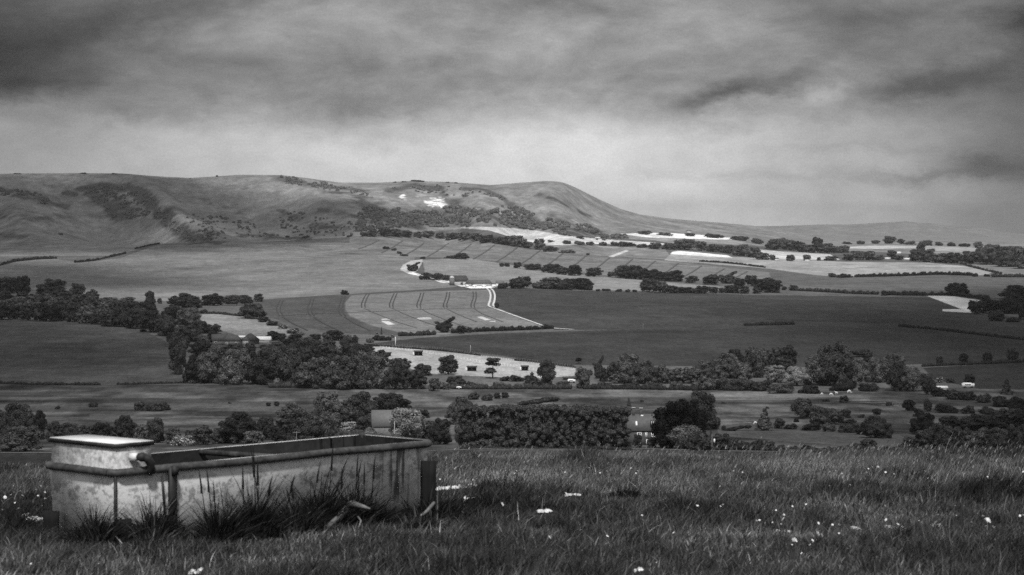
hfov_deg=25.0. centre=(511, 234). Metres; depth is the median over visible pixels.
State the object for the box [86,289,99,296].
tree
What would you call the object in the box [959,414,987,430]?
tree
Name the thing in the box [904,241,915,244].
bush
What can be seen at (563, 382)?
bush
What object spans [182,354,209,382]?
tree
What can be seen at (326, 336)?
tree
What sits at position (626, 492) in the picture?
grass tussock
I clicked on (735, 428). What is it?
bush
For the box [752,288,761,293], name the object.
bush
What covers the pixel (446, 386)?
tree
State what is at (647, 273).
tree
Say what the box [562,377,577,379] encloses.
shed
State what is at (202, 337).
tree
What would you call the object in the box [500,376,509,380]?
bush
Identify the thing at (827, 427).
bush
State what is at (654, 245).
tree
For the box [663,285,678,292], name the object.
tree
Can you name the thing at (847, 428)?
bush
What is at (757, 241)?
bush
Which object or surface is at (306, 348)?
tree
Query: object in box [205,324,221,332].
tree
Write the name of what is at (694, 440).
bush
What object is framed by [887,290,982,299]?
hedge
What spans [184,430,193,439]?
tree
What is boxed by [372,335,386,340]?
bush
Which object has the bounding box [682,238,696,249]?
tree
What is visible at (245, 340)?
house
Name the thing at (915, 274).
hedge
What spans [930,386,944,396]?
bush
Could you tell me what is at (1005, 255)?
tree
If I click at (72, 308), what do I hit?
tree
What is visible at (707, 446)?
tree
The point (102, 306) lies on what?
tree
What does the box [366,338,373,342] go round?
bush
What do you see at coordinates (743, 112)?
sky
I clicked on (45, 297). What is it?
tree
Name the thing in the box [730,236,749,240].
bush
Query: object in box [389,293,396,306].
wheel tracks
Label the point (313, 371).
tree
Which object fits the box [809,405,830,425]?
tree
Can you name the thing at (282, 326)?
bush
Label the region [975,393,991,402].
bush
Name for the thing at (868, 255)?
tree
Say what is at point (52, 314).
tree
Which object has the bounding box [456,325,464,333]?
tree
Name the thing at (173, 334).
tree
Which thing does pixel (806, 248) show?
tree
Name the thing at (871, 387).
bush
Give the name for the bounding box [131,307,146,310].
tree
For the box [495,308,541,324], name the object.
track
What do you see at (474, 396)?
bush
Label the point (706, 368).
tree
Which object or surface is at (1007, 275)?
hedge
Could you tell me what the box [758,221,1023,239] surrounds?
hills
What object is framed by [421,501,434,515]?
branch
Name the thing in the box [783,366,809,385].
tree
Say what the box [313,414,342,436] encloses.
tree
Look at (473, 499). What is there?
grass tussock
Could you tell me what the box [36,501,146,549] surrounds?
grass tussock
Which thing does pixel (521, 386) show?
hedge
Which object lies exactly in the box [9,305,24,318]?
tree
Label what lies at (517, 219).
hanging wood
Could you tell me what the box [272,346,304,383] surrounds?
tree
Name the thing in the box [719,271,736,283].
tree
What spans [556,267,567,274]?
tree
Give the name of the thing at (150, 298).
tree
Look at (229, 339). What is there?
house
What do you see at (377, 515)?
grass tussock
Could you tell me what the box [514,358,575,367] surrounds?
hedge
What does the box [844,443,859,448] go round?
bush
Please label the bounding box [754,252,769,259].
tree
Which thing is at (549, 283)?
tree
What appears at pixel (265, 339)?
shed
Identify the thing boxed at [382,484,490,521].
grass tussock
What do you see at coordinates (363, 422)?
tree
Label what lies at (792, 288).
bush
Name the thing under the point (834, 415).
tree
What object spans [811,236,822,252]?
tree
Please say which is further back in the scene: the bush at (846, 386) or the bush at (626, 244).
the bush at (626, 244)
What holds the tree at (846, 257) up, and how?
on the hills at (76, 214)
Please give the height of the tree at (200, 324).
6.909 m
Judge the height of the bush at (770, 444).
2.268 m
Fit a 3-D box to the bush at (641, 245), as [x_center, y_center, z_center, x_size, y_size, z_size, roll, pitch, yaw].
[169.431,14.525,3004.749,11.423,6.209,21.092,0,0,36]
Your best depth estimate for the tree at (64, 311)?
1182.71 m
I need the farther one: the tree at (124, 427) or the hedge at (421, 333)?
the hedge at (421, 333)
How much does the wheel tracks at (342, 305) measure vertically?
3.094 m
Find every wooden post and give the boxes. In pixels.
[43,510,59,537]
[115,518,131,544]
[420,460,436,503]
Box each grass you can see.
[4,432,1023,494]
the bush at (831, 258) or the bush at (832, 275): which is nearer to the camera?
the bush at (832, 275)
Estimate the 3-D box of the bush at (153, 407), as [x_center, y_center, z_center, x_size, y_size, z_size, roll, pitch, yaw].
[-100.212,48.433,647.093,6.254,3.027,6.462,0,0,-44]
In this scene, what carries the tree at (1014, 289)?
on the valley ground at (680, 330)
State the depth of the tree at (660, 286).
1770.77 m
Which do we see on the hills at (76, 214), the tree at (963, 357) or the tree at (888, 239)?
the tree at (888, 239)
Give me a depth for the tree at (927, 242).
4001.78 m
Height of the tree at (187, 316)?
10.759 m
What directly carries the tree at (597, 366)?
on the valley ground at (680, 330)
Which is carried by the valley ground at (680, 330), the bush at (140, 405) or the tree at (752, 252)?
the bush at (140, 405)
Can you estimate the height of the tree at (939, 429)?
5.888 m
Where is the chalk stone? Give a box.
[537,508,552,512]
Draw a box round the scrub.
[0,175,505,242]
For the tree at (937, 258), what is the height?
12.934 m
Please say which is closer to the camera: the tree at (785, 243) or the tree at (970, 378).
the tree at (970, 378)
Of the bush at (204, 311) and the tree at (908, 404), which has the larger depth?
the bush at (204, 311)
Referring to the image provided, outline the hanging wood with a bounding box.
[355,204,628,240]
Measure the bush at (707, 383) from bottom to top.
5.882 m
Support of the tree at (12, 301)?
on the valley ground at (680, 330)
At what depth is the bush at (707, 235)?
3510.59 m
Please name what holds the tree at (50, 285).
on the valley ground at (680, 330)
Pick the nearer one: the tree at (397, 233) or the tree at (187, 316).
the tree at (187, 316)
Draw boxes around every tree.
[0,276,16,292]
[0,291,13,299]
[0,301,10,319]
[0,410,10,439]
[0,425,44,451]
[4,402,33,433]
[7,297,17,310]
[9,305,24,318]
[12,291,26,297]
[14,275,30,294]
[17,296,40,309]
[18,304,35,319]
[33,308,43,320]
[33,409,47,439]
[34,293,53,307]
[35,278,66,294]
[40,303,62,321]
[41,290,58,297]
[44,296,67,306]
[44,421,60,441]
[56,422,84,435]
[57,303,67,319]
[58,291,77,300]
[65,301,81,321]
[67,294,88,306]
[69,283,85,294]
[76,305,97,322]
[80,425,93,434]
[82,297,98,309]
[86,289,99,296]
[89,296,101,301]
[89,309,103,323]
[91,422,116,436]
[96,301,109,310]
[97,310,113,326]
[101,297,117,302]
[107,300,122,311]
[112,307,130,326]
[112,414,137,437]
[120,297,137,303]
[121,301,138,309]
[123,309,142,328]
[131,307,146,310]
[133,424,150,439]
[135,301,156,310]
[137,309,168,331]
[144,290,155,305]
[146,417,164,442]
[154,315,178,335]
[161,305,180,312]
[161,308,178,319]
[165,427,181,443]
[166,295,180,305]
[166,331,179,341]
[168,336,186,374]
[173,324,203,340]
[174,293,202,307]
[176,307,201,325]
[176,335,190,348]
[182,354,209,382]
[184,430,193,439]
[188,340,211,356]
[192,320,206,333]
[193,345,226,383]
[193,425,213,444]
[196,335,209,343]
[201,293,223,305]
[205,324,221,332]
[207,330,216,343]
[211,427,225,443]
[216,348,253,384]
[218,411,259,443]
[221,346,230,355]
[222,294,253,305]
[228,343,242,349]
[237,303,267,318]
[238,346,255,355]
[242,349,278,384]
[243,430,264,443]
[244,342,256,348]
[253,293,263,301]
[256,416,274,439]
[257,341,285,356]
[265,331,277,340]
[270,425,287,441]
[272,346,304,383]
[275,402,313,428]
[276,333,286,341]
[281,338,297,345]
[282,409,325,440]
[285,339,316,360]
[287,333,302,338]
[295,356,332,388]
[298,336,316,344]
[309,334,321,339]
[313,340,339,358]
[313,391,343,421]
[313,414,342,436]
[322,330,343,340]
[322,332,335,346]
[322,355,366,389]
[338,336,366,356]
[339,391,375,421]
[340,421,358,431]
[349,350,385,388]
[354,414,371,429]
[364,345,374,353]
[365,229,378,236]
[368,349,389,366]
[372,393,411,409]
[378,227,391,236]
[382,361,408,389]
[386,358,411,371]
[388,407,425,437]
[390,229,402,236]
[402,230,411,237]
[405,369,427,388]
[407,262,420,270]
[413,231,422,237]
[413,363,431,375]
[419,272,432,279]
[421,421,434,438]
[422,230,434,237]
[426,418,452,444]
[428,378,440,390]
[432,273,442,279]
[435,232,444,237]
[435,316,454,332]
[437,355,458,373]
[443,383,450,389]
[444,232,458,239]
[444,396,472,424]
[446,375,465,385]
[454,419,463,445]
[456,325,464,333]
[457,232,471,240]
[470,233,481,240]
[479,234,493,242]
[484,357,500,377]
[491,236,506,243]
[494,392,500,398]
[501,392,509,397]
[503,236,517,245]
[508,278,521,288]
[511,235,526,246]
[513,262,521,267]
[517,276,531,288]
[521,242,532,247]
[523,263,541,269]
[533,238,545,249]
[536,359,556,384]
[539,277,560,288]
[540,264,562,272]
[542,246,558,251]
[553,278,573,289]
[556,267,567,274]
[565,278,593,289]
[567,264,581,275]
[575,366,592,387]
[585,267,603,276]
[592,355,603,378]
[597,367,607,381]
[605,361,618,381]
[608,265,630,277]
[610,373,622,383]
[616,353,640,383]
[623,265,644,278]
[633,360,658,383]
[633,434,641,447]
[638,268,657,278]
[639,278,658,291]
[647,243,662,248]
[647,436,656,447]
[651,398,707,448]
[653,282,667,292]
[654,271,669,280]
[654,364,673,383]
[661,243,678,249]
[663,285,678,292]
[666,424,699,448]
[667,270,684,281]
[667,368,686,383]
[674,239,683,249]
[676,287,694,292]
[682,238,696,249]
[682,366,702,382]
[684,276,699,282]
[686,389,720,428]
[692,285,710,293]
[694,359,717,379]
[696,241,706,250]
[701,438,712,450]
[702,274,720,284]
[705,244,722,251]
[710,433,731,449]
[711,358,727,377]
[717,352,740,378]
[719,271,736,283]
[721,245,734,253]
[725,285,739,292]
[728,349,743,362]
[732,244,749,255]
[733,278,745,285]
[733,362,752,379]
[739,286,749,293]
[743,346,768,376]
[745,275,756,285]
[747,247,760,257]
[753,277,770,287]
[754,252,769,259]
[756,278,782,292]
[764,239,781,249]
[764,365,784,381]
[765,347,783,365]
[773,418,785,428]
[777,239,793,249]
[778,358,796,370]
[779,345,797,364]
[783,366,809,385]
[786,254,794,260]
[788,241,804,250]
[790,397,812,417]
[798,244,814,252]
[803,254,810,260]
[803,354,832,384]
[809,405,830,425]
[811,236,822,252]
[817,341,855,385]
[818,243,836,252]
[827,408,845,423]
[839,395,848,402]
[840,245,849,252]
[841,409,851,417]
[842,254,853,260]
[848,357,870,384]
[850,349,872,361]
[852,251,864,259]
[858,415,893,438]
[859,438,877,449]
[864,251,875,259]
[865,357,891,382]
[882,236,896,243]
[884,352,905,376]
[885,362,904,391]
[887,250,896,258]
[900,365,921,390]
[900,436,918,448]
[901,399,915,410]
[908,249,917,260]
[909,411,934,434]
[914,429,934,449]
[915,248,933,261]
[916,241,925,250]
[919,373,936,394]
[923,240,932,245]
[923,398,932,410]
[926,422,952,449]
[928,253,945,262]
[936,356,943,363]
[938,416,963,429]
[943,252,961,262]
[944,282,969,295]
[945,426,973,450]
[946,377,954,382]
[958,251,978,263]
[958,353,968,361]
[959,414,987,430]
[963,374,974,382]
[963,427,990,450]
[967,300,982,313]
[973,241,983,247]
[975,245,986,262]
[977,244,1002,264]
[980,294,989,300]
[980,298,1003,312]
[980,410,1006,429]
[982,352,992,361]
[983,427,1009,450]
[988,309,1004,320]
[993,246,1015,266]
[997,285,1023,296]
[998,293,1023,313]
[999,408,1020,428]
[1001,424,1023,451]
[1006,348,1018,360]
[1011,246,1023,268]
[1015,409,1023,428]
[1018,302,1023,318]
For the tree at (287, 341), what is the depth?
987.51 m
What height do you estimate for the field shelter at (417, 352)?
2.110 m
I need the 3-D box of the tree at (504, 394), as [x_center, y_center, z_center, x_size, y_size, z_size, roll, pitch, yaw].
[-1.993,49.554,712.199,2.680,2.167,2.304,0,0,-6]
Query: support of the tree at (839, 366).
on the valley ground at (680, 330)
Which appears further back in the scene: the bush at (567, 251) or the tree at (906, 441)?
the bush at (567, 251)
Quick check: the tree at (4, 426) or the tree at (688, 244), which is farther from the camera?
the tree at (688, 244)
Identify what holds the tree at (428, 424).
on the valley ground at (680, 330)
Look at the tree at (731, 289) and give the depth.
1792.21 m
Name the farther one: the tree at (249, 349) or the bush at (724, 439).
the tree at (249, 349)
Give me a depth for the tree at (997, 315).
1388.04 m
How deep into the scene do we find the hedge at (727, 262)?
2663.11 m
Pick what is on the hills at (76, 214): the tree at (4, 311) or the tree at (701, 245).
the tree at (701, 245)
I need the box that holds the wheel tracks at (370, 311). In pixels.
[281,307,490,315]
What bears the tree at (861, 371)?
on the valley ground at (680, 330)
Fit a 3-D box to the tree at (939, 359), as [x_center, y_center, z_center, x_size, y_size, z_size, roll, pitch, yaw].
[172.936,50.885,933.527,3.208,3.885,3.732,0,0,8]
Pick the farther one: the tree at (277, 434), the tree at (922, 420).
the tree at (922, 420)
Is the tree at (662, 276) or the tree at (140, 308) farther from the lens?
the tree at (662, 276)
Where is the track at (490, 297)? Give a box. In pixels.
[486,288,495,306]
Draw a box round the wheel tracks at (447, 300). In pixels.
[443,292,449,306]
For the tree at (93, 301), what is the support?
on the valley ground at (680, 330)
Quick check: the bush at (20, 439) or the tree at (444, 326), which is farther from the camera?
the tree at (444, 326)
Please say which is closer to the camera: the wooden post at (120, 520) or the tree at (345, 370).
the wooden post at (120, 520)
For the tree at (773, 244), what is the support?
on the hills at (76, 214)
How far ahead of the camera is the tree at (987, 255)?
2653.70 m
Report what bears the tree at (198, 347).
on the valley ground at (680, 330)
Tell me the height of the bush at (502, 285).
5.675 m
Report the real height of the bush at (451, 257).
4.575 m
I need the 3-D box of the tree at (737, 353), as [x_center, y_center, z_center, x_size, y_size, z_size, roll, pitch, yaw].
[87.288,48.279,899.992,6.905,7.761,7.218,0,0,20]
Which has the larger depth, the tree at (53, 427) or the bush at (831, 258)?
the bush at (831, 258)
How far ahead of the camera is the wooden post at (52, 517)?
12.69 m
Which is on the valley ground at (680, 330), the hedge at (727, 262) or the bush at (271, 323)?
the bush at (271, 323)
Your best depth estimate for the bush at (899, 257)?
2882.01 m
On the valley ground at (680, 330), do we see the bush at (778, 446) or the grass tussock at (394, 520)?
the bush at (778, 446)
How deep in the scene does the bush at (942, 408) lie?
642.78 m
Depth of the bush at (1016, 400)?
673.87 m
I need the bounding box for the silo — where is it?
[449,277,454,284]
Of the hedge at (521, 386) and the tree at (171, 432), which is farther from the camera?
the hedge at (521, 386)
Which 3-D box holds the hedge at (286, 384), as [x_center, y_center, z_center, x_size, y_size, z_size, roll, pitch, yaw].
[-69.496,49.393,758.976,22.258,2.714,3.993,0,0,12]
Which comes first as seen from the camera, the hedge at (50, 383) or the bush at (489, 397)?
the bush at (489, 397)
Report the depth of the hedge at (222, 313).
1262.75 m
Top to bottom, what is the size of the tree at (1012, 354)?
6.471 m
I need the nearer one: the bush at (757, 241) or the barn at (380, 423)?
the barn at (380, 423)
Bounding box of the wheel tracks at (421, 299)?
[416,293,423,306]
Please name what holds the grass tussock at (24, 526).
on the hill ground at (554, 510)
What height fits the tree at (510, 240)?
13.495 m
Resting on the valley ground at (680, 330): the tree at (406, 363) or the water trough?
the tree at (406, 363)
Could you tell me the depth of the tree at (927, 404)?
649.20 m
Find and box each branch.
[326,500,370,527]
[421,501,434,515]
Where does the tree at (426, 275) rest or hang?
on the valley ground at (680, 330)
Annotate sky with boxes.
[0,0,1023,233]
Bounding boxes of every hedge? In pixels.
[0,256,56,265]
[0,381,100,384]
[74,251,125,262]
[116,381,183,384]
[134,242,159,248]
[199,311,236,315]
[268,381,324,388]
[364,344,480,355]
[398,329,435,335]
[450,324,553,332]
[450,382,572,388]
[456,403,632,448]
[459,445,631,449]
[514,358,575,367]
[582,383,702,390]
[699,260,765,267]
[743,321,794,325]
[779,449,920,452]
[794,287,879,294]
[854,271,972,276]
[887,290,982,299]
[898,324,1023,339]
[921,359,1023,366]
[959,261,1001,273]
[991,273,1023,276]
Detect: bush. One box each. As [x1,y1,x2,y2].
[88,401,97,406]
[134,400,147,410]
[142,402,163,411]
[162,402,170,409]
[170,435,194,445]
[199,309,207,313]
[257,316,269,321]
[266,320,278,325]
[277,323,288,328]
[286,328,299,333]
[338,429,360,434]
[340,290,348,294]
[362,427,385,434]
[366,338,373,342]
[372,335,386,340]
[416,409,429,417]
[442,275,450,280]
[444,255,458,258]
[455,253,469,258]
[468,392,479,399]
[481,394,492,400]
[492,381,505,385]
[497,282,508,288]
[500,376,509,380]
[509,375,523,381]
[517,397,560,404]
[524,375,540,386]
[532,281,544,288]
[556,381,569,384]
[558,249,575,252]
[574,241,584,244]
[584,284,592,289]
[598,382,612,385]
[617,241,635,246]
[621,382,639,385]
[636,244,646,247]
[638,230,651,234]
[643,382,662,386]
[656,232,672,235]
[670,381,682,386]
[684,430,705,449]
[690,382,700,386]
[698,375,720,389]
[704,233,724,237]
[708,286,717,292]
[715,377,739,390]
[718,287,725,292]
[724,425,751,430]
[725,438,738,449]
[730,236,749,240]
[736,379,754,390]
[737,441,752,449]
[749,380,771,391]
[751,238,763,243]
[751,439,763,449]
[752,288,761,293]
[763,440,774,450]
[766,381,794,393]
[769,254,775,259]
[770,444,784,450]
[783,423,797,428]
[788,285,798,290]
[798,385,820,393]
[800,422,820,430]
[800,445,818,449]
[821,422,836,431]
[824,256,838,260]
[828,273,836,276]
[829,382,856,390]
[831,246,843,252]
[836,273,852,277]
[838,423,858,432]
[841,419,856,424]
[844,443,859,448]
[855,425,865,434]
[858,383,879,391]
[872,408,881,414]
[874,255,883,259]
[895,255,903,259]
[896,239,905,243]
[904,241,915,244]
[913,408,922,416]
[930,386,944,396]
[934,403,958,413]
[936,377,943,382]
[942,389,960,399]
[958,243,969,246]
[958,391,976,399]
[960,405,975,413]
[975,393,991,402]
[978,406,993,413]
[992,395,1006,402]
[992,398,1012,406]
[1006,317,1020,321]
[1007,404,1023,409]
[1009,396,1023,404]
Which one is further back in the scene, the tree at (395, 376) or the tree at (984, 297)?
the tree at (984, 297)
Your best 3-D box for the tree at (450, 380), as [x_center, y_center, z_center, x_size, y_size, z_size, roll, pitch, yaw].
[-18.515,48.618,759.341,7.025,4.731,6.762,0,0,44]
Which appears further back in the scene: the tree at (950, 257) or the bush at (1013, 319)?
the tree at (950, 257)
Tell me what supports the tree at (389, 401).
on the valley ground at (680, 330)
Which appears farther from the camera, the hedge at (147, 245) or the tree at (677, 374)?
the hedge at (147, 245)
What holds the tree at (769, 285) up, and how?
on the valley ground at (680, 330)
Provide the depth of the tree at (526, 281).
1765.48 m
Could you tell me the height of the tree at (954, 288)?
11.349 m
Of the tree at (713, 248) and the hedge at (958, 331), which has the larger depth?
the tree at (713, 248)
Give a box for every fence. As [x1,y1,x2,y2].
[372,342,574,367]
[380,346,536,370]
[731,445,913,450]
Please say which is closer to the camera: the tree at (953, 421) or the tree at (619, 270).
the tree at (953, 421)
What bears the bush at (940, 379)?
on the valley ground at (680, 330)
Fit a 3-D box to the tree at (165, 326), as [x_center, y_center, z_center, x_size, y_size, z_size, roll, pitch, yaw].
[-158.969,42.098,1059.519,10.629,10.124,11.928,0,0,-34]
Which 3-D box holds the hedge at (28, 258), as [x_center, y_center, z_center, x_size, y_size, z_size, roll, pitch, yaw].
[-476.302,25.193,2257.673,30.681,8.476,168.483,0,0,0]
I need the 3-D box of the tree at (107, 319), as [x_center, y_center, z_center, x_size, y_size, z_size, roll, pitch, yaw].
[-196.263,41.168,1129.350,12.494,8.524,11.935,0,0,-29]
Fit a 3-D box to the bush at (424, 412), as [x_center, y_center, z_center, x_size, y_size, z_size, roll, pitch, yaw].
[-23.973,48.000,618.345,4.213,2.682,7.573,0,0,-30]
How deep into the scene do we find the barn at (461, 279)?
1843.19 m
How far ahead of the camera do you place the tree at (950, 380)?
804.40 m
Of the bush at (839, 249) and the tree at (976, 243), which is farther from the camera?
the tree at (976, 243)
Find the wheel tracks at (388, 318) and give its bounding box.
[364,308,416,327]
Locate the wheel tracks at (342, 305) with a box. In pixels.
[338,296,345,315]
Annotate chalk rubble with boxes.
[437,483,471,491]
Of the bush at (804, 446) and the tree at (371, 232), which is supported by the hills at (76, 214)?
the tree at (371, 232)
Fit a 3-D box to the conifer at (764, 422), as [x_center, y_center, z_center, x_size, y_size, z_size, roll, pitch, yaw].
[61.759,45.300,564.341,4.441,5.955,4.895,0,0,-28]
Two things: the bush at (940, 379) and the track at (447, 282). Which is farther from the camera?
the track at (447, 282)
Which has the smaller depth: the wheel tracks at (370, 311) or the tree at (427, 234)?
the wheel tracks at (370, 311)
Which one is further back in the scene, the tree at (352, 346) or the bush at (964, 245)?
the bush at (964, 245)
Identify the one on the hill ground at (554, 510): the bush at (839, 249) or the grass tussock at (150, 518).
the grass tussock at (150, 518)
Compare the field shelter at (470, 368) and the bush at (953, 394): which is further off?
the field shelter at (470, 368)
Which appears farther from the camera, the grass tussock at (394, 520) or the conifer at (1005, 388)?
the conifer at (1005, 388)
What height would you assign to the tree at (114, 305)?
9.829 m
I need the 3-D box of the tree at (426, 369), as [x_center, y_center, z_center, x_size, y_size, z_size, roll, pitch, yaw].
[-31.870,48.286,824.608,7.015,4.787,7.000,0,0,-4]
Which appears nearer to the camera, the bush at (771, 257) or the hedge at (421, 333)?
the hedge at (421, 333)
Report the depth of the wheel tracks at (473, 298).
1574.51 m
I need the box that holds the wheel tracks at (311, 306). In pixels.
[307,298,314,315]
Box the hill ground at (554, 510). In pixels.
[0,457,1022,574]
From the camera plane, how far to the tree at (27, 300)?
1285.53 m
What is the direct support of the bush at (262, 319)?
on the valley ground at (680, 330)
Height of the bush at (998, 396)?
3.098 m
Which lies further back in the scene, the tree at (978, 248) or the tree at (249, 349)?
the tree at (978, 248)
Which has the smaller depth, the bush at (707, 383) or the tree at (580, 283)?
the bush at (707, 383)
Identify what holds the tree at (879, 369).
on the valley ground at (680, 330)
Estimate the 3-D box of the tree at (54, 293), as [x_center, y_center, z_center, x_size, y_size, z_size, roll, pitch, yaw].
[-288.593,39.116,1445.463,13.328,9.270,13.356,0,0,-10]
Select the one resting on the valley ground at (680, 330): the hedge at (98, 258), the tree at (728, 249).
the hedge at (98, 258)
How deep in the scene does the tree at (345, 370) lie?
750.74 m
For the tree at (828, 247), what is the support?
on the hills at (76, 214)
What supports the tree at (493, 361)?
on the valley ground at (680, 330)
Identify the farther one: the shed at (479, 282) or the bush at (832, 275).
the bush at (832, 275)
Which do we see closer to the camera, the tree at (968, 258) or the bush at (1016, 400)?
the bush at (1016, 400)
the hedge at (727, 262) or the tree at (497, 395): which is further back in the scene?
the hedge at (727, 262)
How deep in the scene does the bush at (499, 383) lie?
764.05 m
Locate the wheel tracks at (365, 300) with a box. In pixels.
[361,294,369,306]
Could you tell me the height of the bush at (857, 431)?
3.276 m
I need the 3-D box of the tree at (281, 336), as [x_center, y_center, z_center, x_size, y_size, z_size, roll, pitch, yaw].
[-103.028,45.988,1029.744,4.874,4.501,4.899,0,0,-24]
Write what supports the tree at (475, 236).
on the hills at (76, 214)
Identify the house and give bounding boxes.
[211,334,227,344]
[223,335,241,345]
[242,337,249,344]
[625,407,658,444]
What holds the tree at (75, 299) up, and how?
on the valley ground at (680, 330)
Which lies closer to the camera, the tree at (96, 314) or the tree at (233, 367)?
the tree at (233, 367)
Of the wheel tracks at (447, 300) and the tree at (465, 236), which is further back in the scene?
the tree at (465, 236)
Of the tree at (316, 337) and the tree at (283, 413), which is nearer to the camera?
the tree at (283, 413)
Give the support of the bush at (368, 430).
on the valley ground at (680, 330)
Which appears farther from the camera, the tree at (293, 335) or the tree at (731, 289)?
the tree at (731, 289)
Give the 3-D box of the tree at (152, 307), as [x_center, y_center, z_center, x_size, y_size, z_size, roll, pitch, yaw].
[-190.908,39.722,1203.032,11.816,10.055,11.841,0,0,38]
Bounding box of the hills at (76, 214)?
[0,173,1023,267]
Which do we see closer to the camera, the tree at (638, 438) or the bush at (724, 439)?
the bush at (724, 439)
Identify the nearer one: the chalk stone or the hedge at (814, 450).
the chalk stone
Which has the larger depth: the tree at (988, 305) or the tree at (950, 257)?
the tree at (950, 257)
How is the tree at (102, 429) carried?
on the valley ground at (680, 330)
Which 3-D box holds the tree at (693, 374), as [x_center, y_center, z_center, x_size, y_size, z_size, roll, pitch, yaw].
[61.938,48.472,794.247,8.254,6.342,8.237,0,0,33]
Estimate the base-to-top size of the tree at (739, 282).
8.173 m
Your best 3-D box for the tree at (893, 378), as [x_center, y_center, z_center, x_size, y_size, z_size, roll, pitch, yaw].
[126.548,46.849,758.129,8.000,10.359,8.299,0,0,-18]
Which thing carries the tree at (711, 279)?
on the valley ground at (680, 330)
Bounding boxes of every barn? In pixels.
[242,333,259,343]
[371,410,419,437]
[453,275,468,284]
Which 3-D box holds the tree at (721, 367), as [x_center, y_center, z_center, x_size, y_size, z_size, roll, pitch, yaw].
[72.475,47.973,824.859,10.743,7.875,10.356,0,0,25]
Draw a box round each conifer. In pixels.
[754,408,773,430]
[1000,379,1013,394]
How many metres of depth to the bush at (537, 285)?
1777.28 m
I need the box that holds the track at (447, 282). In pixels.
[418,274,466,286]
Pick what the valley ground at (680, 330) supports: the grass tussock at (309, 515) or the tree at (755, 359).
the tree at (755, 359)
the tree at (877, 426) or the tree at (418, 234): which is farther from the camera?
the tree at (418, 234)
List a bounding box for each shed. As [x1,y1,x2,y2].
[256,336,271,342]
[465,280,491,285]
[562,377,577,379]
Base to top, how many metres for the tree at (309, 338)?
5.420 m
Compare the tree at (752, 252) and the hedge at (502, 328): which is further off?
the tree at (752, 252)
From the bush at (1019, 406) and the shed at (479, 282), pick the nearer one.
the bush at (1019, 406)
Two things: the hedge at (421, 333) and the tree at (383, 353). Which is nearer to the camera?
the tree at (383, 353)
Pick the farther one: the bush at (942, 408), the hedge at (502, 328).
the hedge at (502, 328)
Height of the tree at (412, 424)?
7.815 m
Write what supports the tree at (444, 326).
on the valley ground at (680, 330)
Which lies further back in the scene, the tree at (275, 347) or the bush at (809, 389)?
the tree at (275, 347)
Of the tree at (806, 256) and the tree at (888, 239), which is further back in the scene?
the tree at (888, 239)
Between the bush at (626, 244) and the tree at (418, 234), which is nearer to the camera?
the bush at (626, 244)
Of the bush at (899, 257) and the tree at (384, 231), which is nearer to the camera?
the bush at (899, 257)
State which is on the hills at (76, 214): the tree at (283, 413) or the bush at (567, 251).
the bush at (567, 251)
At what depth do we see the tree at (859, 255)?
2871.28 m
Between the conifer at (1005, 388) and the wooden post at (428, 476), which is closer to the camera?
the wooden post at (428, 476)
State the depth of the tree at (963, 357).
940.17 m
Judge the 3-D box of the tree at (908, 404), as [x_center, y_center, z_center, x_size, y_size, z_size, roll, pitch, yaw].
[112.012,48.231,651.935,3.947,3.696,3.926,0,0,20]
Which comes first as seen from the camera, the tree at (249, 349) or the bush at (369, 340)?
the tree at (249, 349)
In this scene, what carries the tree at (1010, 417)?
on the valley ground at (680, 330)
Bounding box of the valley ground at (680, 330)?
[0,248,1023,464]
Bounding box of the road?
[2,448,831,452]
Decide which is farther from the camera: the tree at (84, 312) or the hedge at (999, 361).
the tree at (84, 312)
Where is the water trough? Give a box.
[45,433,431,535]
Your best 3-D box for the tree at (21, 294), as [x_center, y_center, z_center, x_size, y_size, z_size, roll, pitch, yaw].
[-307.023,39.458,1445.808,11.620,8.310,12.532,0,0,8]
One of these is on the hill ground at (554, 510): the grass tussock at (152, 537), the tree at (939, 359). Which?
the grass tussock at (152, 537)
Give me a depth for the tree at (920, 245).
3438.03 m
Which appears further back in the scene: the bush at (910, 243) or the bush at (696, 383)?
the bush at (910, 243)
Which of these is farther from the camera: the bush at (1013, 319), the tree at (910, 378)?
the bush at (1013, 319)
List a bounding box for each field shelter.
[413,350,422,355]
[466,366,476,370]
[520,365,528,370]
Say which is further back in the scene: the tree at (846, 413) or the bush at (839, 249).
the bush at (839, 249)
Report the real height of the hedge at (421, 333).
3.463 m
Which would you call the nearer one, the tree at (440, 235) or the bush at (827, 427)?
the bush at (827, 427)
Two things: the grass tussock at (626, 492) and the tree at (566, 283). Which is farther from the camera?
the tree at (566, 283)
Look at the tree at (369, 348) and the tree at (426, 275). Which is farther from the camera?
the tree at (426, 275)
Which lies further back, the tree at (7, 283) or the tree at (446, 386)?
the tree at (7, 283)
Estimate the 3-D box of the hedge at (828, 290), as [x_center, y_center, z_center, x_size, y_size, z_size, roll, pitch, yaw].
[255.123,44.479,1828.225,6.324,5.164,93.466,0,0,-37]
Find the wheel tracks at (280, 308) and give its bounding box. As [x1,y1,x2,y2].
[276,300,283,315]
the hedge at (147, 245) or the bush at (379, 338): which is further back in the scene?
the hedge at (147, 245)
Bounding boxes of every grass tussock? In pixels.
[0,513,41,535]
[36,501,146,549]
[90,524,196,552]
[106,490,201,542]
[179,467,283,544]
[189,446,320,540]
[259,474,345,534]
[273,442,396,529]
[312,451,429,527]
[381,502,415,523]
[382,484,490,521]
[386,509,450,530]
[456,488,510,504]
[590,481,655,499]
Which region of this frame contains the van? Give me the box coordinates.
[962,383,974,387]
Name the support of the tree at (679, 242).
on the hills at (76, 214)
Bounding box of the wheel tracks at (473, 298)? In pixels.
[470,291,476,306]

